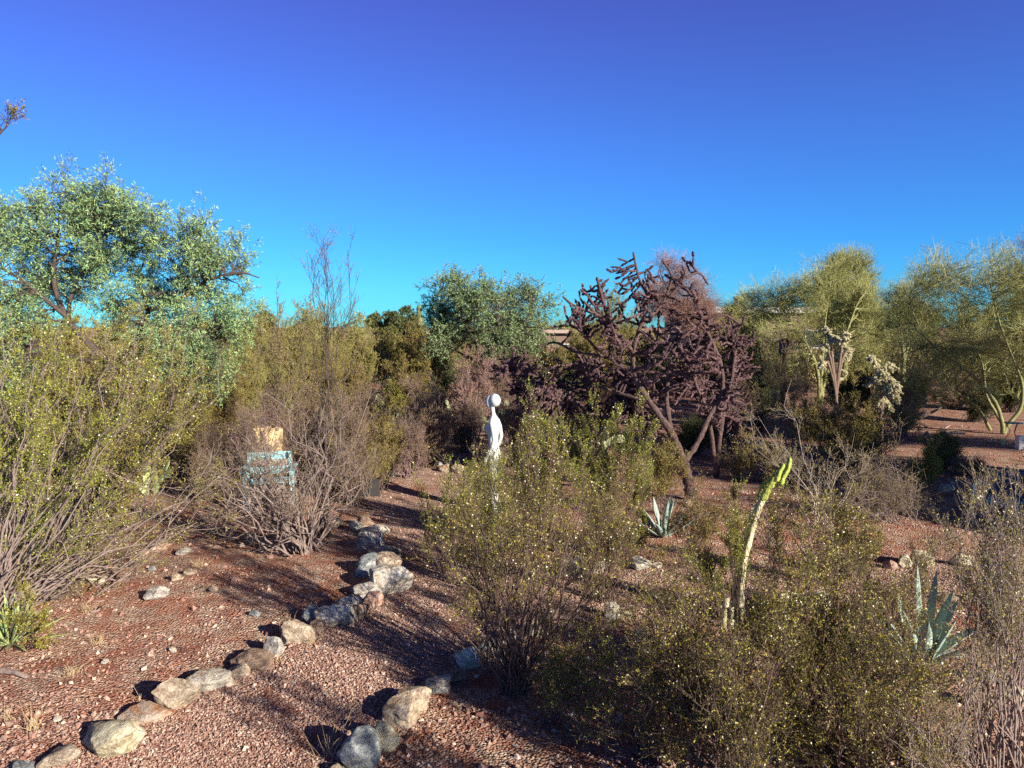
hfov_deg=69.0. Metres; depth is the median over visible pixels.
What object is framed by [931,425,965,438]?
dead branch
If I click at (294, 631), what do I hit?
edging rock
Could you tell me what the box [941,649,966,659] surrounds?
rock
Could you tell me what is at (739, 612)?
creosote bush
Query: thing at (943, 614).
agave
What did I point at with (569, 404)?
cholla
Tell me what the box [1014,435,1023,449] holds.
white block
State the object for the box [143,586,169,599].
rock
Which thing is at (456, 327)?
tree
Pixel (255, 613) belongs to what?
rock
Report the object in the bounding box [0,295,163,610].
creosote bush
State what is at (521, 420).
prickly pear
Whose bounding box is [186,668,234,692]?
edging rock
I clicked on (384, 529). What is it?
edging rock
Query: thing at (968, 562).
rock
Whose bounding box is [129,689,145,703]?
grass tuft
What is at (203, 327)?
tree
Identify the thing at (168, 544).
rock
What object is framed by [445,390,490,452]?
bare shrub
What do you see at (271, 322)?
tree
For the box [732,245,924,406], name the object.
palo verde
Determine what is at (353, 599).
edging rock
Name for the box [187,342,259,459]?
creosote bush
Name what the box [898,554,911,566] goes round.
rock
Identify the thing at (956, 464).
bare shrub
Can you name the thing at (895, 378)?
dark shrub
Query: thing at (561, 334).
house
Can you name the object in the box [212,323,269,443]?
yellow shrub
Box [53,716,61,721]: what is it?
rock
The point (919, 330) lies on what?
tree
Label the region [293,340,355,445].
creosote bush
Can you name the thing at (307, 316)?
yellow shrub
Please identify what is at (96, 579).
rock
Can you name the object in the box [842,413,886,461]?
creosote bush
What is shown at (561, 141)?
sky
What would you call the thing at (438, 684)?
edging rock
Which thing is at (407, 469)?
bare shrub
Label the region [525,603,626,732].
creosote bush
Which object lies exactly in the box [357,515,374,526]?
edging rock
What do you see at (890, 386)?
chain fruit cholla
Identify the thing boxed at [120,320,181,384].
yellow shrub
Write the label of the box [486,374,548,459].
bare shrub
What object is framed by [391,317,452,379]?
creosote bush
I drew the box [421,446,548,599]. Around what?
creosote bush
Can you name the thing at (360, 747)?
edging rock
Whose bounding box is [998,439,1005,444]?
flower pot
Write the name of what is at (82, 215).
acacia tree
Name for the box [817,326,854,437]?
chain fruit cholla
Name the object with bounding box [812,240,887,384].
palo verde
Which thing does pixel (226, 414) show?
creosote bush
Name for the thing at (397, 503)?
gravel path
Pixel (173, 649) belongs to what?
rock
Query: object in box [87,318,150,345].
tree
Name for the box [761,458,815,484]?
bare shrub
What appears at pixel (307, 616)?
edging rock
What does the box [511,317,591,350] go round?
tree
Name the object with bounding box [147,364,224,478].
creosote bush
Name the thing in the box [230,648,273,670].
edging rock
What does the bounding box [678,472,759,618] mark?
creosote bush
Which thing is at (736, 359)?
cholla
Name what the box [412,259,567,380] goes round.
acacia tree
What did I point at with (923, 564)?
creosote bush
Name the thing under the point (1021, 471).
garden bench
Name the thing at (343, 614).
edging rock
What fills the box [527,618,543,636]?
edging rock
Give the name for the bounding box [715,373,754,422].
bare shrub
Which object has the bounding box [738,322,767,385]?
dark shrub
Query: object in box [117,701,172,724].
edging rock
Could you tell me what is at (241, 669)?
edging rock
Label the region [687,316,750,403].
creosote bush
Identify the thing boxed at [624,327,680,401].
dark shrub
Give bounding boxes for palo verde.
[713,289,775,349]
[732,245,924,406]
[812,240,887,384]
[862,266,945,385]
[867,234,1023,435]
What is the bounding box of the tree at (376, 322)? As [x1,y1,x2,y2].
[365,310,383,346]
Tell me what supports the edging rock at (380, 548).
on the ground
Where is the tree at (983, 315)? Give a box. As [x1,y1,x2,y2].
[942,295,1017,343]
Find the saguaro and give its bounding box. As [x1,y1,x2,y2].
[416,305,423,336]
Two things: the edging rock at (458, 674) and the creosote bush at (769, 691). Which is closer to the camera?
the creosote bush at (769, 691)
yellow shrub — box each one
[0,319,82,410]
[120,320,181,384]
[176,324,223,401]
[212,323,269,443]
[234,298,321,436]
[278,284,326,365]
[289,301,351,401]
[332,323,380,394]
[369,322,423,396]
[413,327,454,387]
[545,321,586,395]
[585,281,653,360]
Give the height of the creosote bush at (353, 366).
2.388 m
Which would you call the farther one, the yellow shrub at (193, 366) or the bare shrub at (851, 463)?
the yellow shrub at (193, 366)
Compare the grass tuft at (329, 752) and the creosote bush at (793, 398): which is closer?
the grass tuft at (329, 752)
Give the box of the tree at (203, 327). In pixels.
[170,312,256,344]
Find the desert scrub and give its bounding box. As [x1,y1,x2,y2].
[17,327,1023,393]
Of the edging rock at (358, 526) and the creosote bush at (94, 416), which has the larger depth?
the creosote bush at (94, 416)
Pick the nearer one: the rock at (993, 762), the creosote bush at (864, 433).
the rock at (993, 762)
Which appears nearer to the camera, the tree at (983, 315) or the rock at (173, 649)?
the rock at (173, 649)
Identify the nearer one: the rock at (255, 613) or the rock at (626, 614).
the rock at (255, 613)
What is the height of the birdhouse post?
2.627 m
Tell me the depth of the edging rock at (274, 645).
6.64 m
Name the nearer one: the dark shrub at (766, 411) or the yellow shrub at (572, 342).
the dark shrub at (766, 411)
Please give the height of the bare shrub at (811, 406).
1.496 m
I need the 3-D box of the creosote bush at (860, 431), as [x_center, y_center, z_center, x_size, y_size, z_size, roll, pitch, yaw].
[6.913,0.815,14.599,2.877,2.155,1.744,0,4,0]
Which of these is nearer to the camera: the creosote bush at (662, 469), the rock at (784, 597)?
the rock at (784, 597)
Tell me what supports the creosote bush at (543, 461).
on the ground
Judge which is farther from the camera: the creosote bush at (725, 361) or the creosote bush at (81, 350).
the creosote bush at (725, 361)
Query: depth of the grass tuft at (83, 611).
7.65 m
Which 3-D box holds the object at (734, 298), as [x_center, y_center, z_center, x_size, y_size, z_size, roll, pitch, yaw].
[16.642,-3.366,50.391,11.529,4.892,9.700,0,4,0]
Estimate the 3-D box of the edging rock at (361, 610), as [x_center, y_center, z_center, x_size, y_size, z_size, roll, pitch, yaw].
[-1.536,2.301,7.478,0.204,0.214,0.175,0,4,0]
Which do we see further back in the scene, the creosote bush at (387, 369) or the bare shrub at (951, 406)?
the bare shrub at (951, 406)
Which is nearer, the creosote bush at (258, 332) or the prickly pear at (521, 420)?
the prickly pear at (521, 420)
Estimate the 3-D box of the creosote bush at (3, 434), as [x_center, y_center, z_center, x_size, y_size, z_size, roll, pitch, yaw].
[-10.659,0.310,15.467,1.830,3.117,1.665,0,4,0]
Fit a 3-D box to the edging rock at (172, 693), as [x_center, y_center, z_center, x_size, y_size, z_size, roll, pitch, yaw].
[-2.652,2.474,5.896,0.290,0.300,0.224,1,5,13]
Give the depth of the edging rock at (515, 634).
7.05 m
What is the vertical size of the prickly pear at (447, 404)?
0.805 m
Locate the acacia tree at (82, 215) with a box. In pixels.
[0,148,276,492]
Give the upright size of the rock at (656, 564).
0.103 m
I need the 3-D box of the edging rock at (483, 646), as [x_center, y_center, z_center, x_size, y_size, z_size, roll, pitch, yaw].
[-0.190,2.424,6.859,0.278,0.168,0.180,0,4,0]
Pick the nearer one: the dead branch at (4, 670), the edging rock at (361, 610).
the dead branch at (4, 670)
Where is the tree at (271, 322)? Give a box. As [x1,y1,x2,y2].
[259,309,278,338]
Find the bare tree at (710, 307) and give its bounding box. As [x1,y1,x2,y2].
[667,269,732,377]
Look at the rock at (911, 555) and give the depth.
9.23 m
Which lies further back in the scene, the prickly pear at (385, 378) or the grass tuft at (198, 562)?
the prickly pear at (385, 378)
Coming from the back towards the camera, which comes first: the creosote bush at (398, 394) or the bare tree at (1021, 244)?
the bare tree at (1021, 244)
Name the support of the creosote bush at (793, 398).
on the ground
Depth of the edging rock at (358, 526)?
10.79 m
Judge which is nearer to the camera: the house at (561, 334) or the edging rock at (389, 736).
the edging rock at (389, 736)
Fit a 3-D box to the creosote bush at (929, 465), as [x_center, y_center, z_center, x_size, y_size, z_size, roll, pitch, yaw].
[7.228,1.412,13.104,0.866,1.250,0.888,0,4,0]
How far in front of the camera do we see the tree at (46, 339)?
59.68 m
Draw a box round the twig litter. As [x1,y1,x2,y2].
[0,428,1023,767]
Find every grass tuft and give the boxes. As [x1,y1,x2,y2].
[0,703,21,725]
[18,701,45,732]
[67,661,89,676]
[80,601,99,612]
[88,627,105,645]
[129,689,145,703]
[189,557,211,566]
[304,712,350,758]
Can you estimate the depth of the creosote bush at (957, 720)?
4.36 m
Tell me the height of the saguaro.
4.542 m
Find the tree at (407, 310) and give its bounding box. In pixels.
[398,304,416,327]
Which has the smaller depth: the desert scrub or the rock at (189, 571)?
the rock at (189, 571)
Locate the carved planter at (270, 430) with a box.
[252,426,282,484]
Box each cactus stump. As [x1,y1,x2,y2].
[721,597,729,628]
[728,606,734,628]
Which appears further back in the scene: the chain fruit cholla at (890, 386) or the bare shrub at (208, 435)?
the chain fruit cholla at (890, 386)
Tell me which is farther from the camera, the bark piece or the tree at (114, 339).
the tree at (114, 339)
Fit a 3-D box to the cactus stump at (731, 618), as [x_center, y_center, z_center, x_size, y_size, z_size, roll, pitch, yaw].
[2.219,2.378,7.540,0.074,0.242,0.075,0,4,0]
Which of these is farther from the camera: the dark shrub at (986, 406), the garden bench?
the dark shrub at (986, 406)
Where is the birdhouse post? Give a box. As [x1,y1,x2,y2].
[777,338,791,422]
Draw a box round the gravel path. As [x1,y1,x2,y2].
[59,431,1023,767]
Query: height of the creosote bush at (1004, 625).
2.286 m
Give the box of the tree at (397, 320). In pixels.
[380,312,415,338]
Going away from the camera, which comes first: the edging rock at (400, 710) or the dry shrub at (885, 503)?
the edging rock at (400, 710)
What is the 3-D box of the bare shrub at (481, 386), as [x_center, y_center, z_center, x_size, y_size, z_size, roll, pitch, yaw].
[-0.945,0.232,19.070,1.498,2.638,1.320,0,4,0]
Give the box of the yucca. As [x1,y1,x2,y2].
[0,589,72,651]
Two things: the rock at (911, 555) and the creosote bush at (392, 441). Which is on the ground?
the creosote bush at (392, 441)
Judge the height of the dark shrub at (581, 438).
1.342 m
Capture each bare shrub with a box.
[157,376,396,558]
[183,416,235,502]
[199,402,259,488]
[222,381,298,485]
[257,367,331,488]
[290,390,367,494]
[318,385,385,506]
[335,361,394,444]
[361,397,427,459]
[379,401,433,478]
[396,367,451,433]
[406,390,457,468]
[414,397,451,446]
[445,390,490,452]
[446,343,500,441]
[463,353,511,425]
[480,406,519,472]
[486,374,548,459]
[697,377,770,444]
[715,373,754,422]
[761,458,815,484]
[777,386,846,441]
[819,448,879,485]
[867,388,935,440]
[929,372,982,409]
[946,450,990,478]
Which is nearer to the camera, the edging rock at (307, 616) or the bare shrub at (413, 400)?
the edging rock at (307, 616)
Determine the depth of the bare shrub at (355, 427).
12.46 m
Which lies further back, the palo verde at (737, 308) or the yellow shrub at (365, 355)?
the palo verde at (737, 308)
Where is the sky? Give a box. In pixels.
[0,0,1023,327]
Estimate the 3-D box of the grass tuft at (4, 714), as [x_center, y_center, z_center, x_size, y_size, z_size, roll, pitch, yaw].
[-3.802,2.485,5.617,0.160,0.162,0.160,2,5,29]
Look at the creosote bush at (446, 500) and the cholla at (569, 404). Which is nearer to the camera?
the creosote bush at (446, 500)
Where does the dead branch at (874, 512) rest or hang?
on the ground
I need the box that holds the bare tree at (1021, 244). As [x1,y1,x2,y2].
[1002,228,1023,318]
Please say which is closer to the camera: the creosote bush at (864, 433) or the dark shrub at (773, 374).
the creosote bush at (864, 433)
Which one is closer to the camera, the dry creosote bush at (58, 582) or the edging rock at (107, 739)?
the edging rock at (107, 739)
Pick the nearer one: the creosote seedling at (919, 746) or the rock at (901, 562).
the creosote seedling at (919, 746)
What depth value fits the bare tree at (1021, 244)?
33.00 m
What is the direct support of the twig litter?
on the ground
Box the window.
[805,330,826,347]
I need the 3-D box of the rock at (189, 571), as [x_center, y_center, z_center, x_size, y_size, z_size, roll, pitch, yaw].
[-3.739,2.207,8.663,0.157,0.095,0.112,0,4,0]
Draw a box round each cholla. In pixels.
[487,347,541,461]
[508,346,681,458]
[537,251,745,500]
[657,309,760,477]
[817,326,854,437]
[862,354,903,444]
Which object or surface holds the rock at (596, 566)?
on the ground
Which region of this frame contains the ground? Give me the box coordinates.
[0,327,1023,767]
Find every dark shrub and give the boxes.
[422,361,469,414]
[470,317,519,389]
[532,350,592,418]
[551,412,607,469]
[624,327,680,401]
[675,412,717,455]
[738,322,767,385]
[742,331,793,431]
[747,350,796,411]
[819,366,874,418]
[890,368,933,422]
[960,379,1006,422]
[978,364,1023,412]
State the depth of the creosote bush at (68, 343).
27.73 m
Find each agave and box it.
[637,496,700,537]
[873,564,978,665]
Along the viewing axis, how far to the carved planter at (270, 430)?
13.04 m
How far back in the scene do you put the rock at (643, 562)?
9.25 m
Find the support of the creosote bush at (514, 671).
on the ground
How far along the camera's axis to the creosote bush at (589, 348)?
25.91 m
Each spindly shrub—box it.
[239,275,315,480]
[291,221,376,539]
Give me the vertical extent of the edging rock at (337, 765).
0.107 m
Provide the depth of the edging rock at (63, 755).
5.07 m
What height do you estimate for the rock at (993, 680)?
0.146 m
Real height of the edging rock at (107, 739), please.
0.266 m
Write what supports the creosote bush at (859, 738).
on the ground
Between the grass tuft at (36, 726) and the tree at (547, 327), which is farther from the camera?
the tree at (547, 327)
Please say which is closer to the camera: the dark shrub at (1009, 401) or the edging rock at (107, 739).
the edging rock at (107, 739)
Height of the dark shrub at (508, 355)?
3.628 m
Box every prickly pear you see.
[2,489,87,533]
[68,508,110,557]
[125,461,171,494]
[383,376,390,392]
[445,400,508,425]
[478,402,575,441]
[537,427,632,449]
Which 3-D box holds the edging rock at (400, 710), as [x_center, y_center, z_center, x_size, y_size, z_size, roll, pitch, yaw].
[-0.842,2.473,5.626,0.260,0.207,0.264,2,5,19]
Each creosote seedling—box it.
[0,578,60,655]
[625,507,650,564]
[884,727,956,767]
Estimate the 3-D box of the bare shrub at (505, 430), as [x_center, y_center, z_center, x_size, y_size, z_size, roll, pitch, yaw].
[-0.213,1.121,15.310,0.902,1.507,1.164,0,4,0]
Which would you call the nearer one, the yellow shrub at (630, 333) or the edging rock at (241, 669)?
the edging rock at (241, 669)
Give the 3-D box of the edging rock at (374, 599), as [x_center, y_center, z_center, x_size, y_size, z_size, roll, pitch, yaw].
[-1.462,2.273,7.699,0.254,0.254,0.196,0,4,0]
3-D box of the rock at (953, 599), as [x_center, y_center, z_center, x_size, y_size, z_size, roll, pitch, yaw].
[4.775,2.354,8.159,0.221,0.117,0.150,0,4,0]
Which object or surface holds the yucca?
on the ground
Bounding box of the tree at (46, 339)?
[14,318,80,345]
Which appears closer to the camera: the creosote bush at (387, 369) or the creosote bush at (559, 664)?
the creosote bush at (559, 664)
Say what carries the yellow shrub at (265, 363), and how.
on the ground
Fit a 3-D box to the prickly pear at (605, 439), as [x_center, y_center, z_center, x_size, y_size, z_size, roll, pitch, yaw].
[1.600,1.187,17.663,2.208,0.875,1.223,-1,5,-12]
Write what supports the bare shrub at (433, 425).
on the gravel path
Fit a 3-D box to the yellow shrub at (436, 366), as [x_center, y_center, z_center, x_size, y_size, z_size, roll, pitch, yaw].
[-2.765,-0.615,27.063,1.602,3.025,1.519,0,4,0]
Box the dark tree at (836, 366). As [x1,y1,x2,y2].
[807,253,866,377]
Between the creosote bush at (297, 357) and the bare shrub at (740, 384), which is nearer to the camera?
the bare shrub at (740, 384)
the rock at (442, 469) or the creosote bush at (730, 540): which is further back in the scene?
the rock at (442, 469)
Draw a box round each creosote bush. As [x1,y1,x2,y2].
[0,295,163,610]
[0,334,92,479]
[0,355,49,466]
[0,425,247,615]
[22,289,236,577]
[39,328,110,427]
[42,313,96,371]
[61,337,148,468]
[120,361,179,452]
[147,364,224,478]
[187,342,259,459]
[197,359,262,463]
[236,309,284,397]
[269,337,314,411]
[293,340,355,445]
[327,403,398,497]
[337,349,369,415]
[359,400,408,490]
[377,350,432,418]
[381,379,420,424]
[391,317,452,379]
[406,364,648,698]
[411,448,518,572]
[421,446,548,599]
[486,375,569,555]
[524,339,571,373]
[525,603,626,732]
[537,383,661,559]
[552,450,655,602]
[554,559,766,767]
[572,317,631,412]
[620,524,832,767]
[637,470,737,572]
[645,428,694,513]
[664,542,802,689]
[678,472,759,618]
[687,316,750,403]
[714,424,803,486]
[733,469,898,754]
[750,331,812,459]
[770,557,977,767]
[771,480,889,584]
[789,372,923,483]
[827,524,979,646]
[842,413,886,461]
[872,595,1011,767]
[900,432,946,498]
[921,425,965,471]
[922,454,1023,767]
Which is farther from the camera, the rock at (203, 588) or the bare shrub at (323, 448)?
the bare shrub at (323, 448)
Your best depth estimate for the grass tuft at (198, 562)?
8.99 m
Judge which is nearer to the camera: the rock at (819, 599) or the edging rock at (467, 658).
the edging rock at (467, 658)
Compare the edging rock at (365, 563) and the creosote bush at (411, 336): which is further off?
the creosote bush at (411, 336)
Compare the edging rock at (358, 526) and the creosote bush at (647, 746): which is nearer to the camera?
the creosote bush at (647, 746)
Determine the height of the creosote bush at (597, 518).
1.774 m
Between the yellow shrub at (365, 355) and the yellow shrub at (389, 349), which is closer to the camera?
the yellow shrub at (365, 355)
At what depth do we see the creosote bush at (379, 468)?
13.12 m
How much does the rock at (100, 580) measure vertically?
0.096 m
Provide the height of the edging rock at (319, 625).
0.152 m
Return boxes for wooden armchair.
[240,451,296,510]
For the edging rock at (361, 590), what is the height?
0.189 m
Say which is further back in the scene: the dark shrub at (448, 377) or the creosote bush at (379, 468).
the dark shrub at (448, 377)
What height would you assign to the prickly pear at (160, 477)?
0.633 m
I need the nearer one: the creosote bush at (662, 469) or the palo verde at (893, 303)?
the creosote bush at (662, 469)
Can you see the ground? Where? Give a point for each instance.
(166, 617)
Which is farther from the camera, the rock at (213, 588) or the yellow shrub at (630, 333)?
the yellow shrub at (630, 333)
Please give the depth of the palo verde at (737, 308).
32.68 m
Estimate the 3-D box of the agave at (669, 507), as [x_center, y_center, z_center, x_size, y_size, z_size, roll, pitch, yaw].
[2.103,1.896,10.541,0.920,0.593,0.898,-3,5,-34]
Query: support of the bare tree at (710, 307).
on the ground
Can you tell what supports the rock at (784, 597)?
on the ground
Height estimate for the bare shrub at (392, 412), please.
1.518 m
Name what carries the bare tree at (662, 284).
on the ground
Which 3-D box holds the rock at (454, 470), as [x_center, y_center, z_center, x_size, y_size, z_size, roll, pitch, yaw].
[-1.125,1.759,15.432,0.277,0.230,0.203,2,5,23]
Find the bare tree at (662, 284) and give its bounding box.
[635,244,705,389]
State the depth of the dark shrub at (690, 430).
17.41 m
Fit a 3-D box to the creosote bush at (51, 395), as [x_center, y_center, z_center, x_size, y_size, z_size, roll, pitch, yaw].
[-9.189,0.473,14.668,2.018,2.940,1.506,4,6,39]
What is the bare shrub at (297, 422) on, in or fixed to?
on the ground
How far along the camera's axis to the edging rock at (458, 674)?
6.24 m
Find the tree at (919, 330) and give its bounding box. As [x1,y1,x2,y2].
[871,313,950,366]
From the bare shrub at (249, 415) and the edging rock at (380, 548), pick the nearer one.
the edging rock at (380, 548)
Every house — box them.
[540,329,583,363]
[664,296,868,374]
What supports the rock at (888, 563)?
on the ground
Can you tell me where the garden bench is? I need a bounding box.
[970,465,1023,526]
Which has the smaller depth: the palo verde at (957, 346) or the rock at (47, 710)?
the rock at (47, 710)
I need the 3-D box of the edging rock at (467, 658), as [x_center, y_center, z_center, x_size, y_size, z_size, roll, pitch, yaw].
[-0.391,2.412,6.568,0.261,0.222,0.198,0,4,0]
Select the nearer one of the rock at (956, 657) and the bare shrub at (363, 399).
the rock at (956, 657)
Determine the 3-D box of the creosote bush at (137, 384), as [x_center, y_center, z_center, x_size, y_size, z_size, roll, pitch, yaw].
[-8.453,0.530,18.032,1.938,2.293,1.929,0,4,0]
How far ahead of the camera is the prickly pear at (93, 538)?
9.90 m
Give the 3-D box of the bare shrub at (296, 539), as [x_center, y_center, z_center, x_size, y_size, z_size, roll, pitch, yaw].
[-2.989,1.074,9.734,2.340,2.343,2.764,2,5,25]
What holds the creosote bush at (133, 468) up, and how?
on the ground
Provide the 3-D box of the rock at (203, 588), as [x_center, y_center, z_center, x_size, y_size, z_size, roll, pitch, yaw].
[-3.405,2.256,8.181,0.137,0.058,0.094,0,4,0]
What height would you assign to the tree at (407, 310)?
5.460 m
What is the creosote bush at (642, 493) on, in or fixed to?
on the ground
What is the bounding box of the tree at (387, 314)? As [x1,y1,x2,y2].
[378,309,401,333]
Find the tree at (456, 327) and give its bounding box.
[430,322,482,344]
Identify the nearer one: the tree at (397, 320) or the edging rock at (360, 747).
the edging rock at (360, 747)
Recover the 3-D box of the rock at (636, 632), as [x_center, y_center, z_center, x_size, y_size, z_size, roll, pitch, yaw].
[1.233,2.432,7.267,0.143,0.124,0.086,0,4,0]
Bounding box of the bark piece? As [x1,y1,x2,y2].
[87,606,101,612]
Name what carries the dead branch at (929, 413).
on the ground
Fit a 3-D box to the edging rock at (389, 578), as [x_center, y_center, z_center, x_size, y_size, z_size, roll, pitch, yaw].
[-1.369,2.209,8.344,0.479,0.402,0.417,-2,5,-20]
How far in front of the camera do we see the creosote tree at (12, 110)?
4.88 m
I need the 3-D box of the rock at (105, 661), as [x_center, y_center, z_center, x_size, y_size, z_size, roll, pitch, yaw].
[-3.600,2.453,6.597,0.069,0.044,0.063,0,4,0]
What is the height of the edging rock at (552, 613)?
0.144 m
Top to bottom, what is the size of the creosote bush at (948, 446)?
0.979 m
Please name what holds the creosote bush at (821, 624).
on the ground
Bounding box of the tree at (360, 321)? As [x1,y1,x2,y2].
[280,309,376,348]
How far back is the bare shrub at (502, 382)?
21.96 m
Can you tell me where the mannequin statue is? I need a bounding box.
[484,394,503,513]
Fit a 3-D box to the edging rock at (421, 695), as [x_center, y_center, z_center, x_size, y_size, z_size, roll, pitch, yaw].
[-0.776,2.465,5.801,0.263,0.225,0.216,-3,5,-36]
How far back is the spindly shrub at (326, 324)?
10.44 m
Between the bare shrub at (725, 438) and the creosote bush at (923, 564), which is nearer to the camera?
the creosote bush at (923, 564)
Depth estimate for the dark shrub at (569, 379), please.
23.92 m
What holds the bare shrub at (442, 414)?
on the gravel path
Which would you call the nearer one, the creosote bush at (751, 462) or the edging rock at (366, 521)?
the edging rock at (366, 521)
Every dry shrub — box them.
[728,379,890,531]
[806,412,961,527]
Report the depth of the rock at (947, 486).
13.44 m
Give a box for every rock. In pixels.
[12,760,37,767]
[36,743,81,767]
[44,708,52,712]
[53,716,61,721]
[82,718,145,757]
[88,574,97,582]
[97,575,107,583]
[101,658,108,663]
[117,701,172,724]
[134,504,150,512]
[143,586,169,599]
[151,540,170,551]
[151,677,198,708]
[169,647,176,652]
[170,573,181,580]
[175,547,194,554]
[183,569,196,574]
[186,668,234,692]
[195,586,207,591]
[208,586,218,591]
[229,662,250,678]
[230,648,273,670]
[249,610,261,616]
[263,636,284,657]
[279,619,315,644]
[301,604,318,623]
[310,619,327,632]
[312,603,355,626]
[329,763,342,767]
[331,517,341,527]
[332,594,361,605]
[337,724,380,767]
[348,520,364,530]
[350,581,386,599]
[353,603,369,619]
[354,531,385,550]
[355,552,377,576]
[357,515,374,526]
[358,524,389,535]
[361,590,383,611]
[362,545,400,552]
[369,563,412,595]
[374,719,399,750]
[375,551,401,565]
[382,693,419,729]
[397,686,431,712]
[425,673,451,694]
[439,463,450,472]
[449,668,466,681]
[451,464,464,473]
[453,646,481,668]
[478,639,503,654]
[505,628,516,643]
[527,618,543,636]
[535,608,558,621]
[550,554,586,576]
[586,561,603,573]
[604,601,619,619]
[620,610,632,618]
[628,555,651,569]
[631,628,643,638]
[651,562,662,567]
[775,591,791,609]
[812,590,830,609]
[882,560,897,569]
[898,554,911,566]
[910,550,934,566]
[937,594,956,602]
[938,483,952,490]
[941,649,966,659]
[949,553,973,566]
[963,690,993,707]
[976,744,998,764]
[978,668,1003,683]
[1005,686,1023,700]
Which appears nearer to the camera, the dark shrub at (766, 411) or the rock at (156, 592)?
the rock at (156, 592)
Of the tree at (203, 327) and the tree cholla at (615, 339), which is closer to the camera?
the tree cholla at (615, 339)
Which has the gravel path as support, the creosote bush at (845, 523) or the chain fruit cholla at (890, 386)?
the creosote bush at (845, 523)
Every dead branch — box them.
[0,667,27,678]
[868,506,924,516]
[918,407,941,418]
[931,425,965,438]
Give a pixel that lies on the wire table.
(1016, 423)
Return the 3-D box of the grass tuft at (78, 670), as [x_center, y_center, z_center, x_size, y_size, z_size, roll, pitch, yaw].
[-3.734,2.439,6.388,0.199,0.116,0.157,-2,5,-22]
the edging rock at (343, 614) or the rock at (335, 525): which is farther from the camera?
the rock at (335, 525)
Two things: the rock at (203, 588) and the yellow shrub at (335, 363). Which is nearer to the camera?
the rock at (203, 588)
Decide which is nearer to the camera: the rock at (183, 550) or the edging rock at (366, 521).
the rock at (183, 550)
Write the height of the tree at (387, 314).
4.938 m
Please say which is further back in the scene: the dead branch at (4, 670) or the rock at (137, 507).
the rock at (137, 507)
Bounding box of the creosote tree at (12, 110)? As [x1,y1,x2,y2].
[0,97,28,134]
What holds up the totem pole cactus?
on the ground
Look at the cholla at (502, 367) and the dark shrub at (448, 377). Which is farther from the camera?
the dark shrub at (448, 377)
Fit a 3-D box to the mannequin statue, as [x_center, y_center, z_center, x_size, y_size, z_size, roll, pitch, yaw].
[-0.300,1.123,12.124,0.379,1.941,0.504,1,5,14]
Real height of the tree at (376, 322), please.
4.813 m
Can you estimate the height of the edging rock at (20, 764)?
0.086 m
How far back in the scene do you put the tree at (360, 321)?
59.34 m
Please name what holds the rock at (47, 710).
on the ground
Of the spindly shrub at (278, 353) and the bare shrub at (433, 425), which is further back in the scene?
the bare shrub at (433, 425)
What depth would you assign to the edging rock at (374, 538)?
9.79 m
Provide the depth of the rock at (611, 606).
7.66 m
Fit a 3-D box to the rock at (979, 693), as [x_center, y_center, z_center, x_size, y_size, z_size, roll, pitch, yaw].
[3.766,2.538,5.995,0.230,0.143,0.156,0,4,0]
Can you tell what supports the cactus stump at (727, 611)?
on the ground
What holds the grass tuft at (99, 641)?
on the ground
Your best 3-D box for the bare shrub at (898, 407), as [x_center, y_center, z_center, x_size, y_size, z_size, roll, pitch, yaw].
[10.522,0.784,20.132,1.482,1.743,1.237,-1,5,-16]
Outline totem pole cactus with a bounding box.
[732,457,791,624]
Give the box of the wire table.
[1004,422,1022,438]
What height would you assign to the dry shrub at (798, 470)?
2.296 m
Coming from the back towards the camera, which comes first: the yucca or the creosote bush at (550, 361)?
the creosote bush at (550, 361)
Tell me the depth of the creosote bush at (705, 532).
9.04 m
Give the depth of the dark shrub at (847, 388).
23.56 m
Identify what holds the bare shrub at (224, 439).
on the ground
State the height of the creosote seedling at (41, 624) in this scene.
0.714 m
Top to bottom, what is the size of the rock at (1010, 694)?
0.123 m
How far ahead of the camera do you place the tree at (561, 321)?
70.03 m
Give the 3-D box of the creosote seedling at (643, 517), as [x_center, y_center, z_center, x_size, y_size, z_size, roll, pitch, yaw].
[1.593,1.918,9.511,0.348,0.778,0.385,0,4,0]
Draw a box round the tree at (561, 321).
[535,315,621,340]
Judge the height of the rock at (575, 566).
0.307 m

